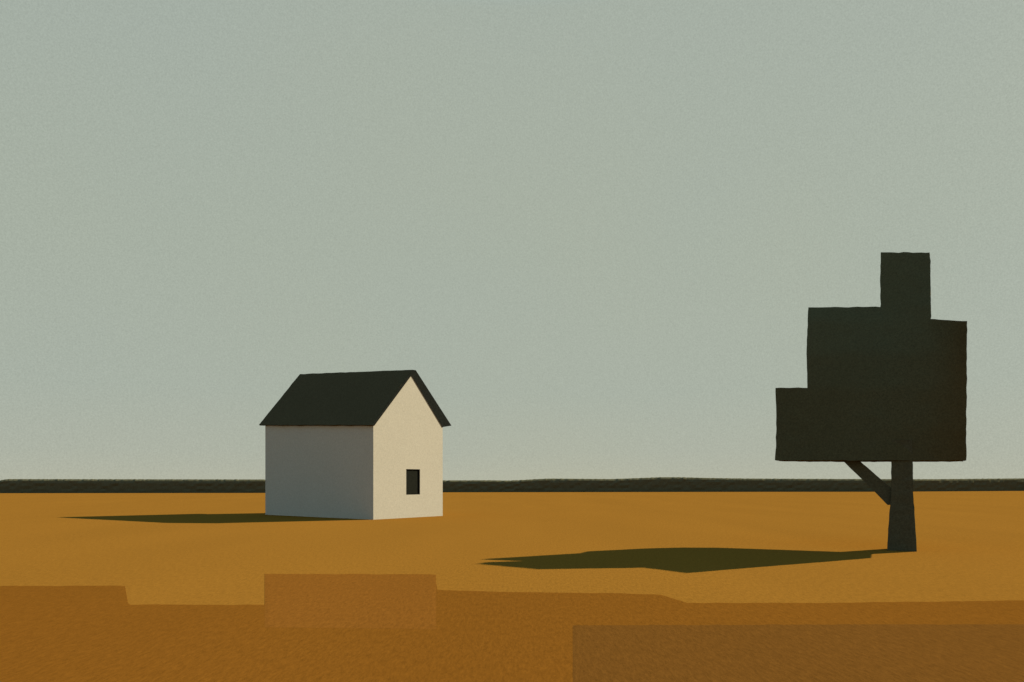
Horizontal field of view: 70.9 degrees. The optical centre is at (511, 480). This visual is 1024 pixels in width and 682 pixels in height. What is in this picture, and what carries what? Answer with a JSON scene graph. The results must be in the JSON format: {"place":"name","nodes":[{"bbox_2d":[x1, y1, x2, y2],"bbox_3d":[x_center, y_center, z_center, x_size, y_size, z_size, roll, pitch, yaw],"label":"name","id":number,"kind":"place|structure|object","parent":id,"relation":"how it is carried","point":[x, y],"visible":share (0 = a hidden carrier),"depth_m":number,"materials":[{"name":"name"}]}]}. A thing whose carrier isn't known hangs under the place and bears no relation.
{"place":"outdoors","nodes":[
{"label":"outdoors","id":0,"kind":"place"},
{"bbox_2d":[0,491,1023,604],"bbox_3d":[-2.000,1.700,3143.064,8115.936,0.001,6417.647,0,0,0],"label":"ground","id":1,"kind":"structure","parent":0,"point":[686,547],"depth_m":18.96,"materials":[{"name":"orange soil"}]},
{"bbox_2d":[259,370,450,519],"bbox_3d":[-7.897,-1.930,35.969,8.436,7.560,5.119,0,0,36],"label":"farmhouse","id":2,"kind":"object","parent":1,"relation":"on","point":[359,445],"visible":1,"depth_m":33.77,"materials":[{"name":"paint"}]},
{"bbox_2d":[406,469,419,494],"bbox_3d":[-4.648,0.042,33.553,0.050,1.179,0.881,0,0,38],"label":"window","id":3,"kind":"structure","parent":2,"relation":"in","point":[412,475],"depth_m":33.56,"materials":[{"name":"glass"}]},
{"bbox_2d":[0,477,1023,492],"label":"hedgerow","id":4,"kind":"object","parent":1,"relation":"on","point":[671,484],"visible":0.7,"depth_m":110.68,"materials":[{"name":"black plant"}]},
{"bbox_2d":[775,252,966,551],"bbox_3d":[9.413,-2.222,19.011,4.327,8.160,2.883,0,0,30],"label":"tree","id":5,"kind":"object","parent":1,"relation":"on","point":[887,380],"visible":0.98,"depth_m":18.02,"materials":[{"name":"black plant"}]},
{"bbox_2d":[0,574,1023,681],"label":"tilled soil","id":6,"kind":"structure","parent":0,"point":[79,634],"depth_m":8.01,"materials":[{"name":"brown soil"}]},
{"bbox_2d":[265,574,435,628],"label":"pale tilled soil","id":7,"kind":"structure","parent":6,"relation":"on","point":[391,601],"depth_m":10.13,"materials":[{"name":"brown soil"}]},
{"bbox_2d":[573,624,1023,681],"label":"damp soil","id":8,"kind":"structure","parent":6,"relation":"on","point":[827,653],"depth_m":7.08,"materials":[{"name":"brown soil"}]},
{"bbox_2d":[0,0,1023,480],"label":"sky","id":9,"kind":"structure","parent":0,"point":[601,236],"materials":[{"name":"grey"}]}
]}

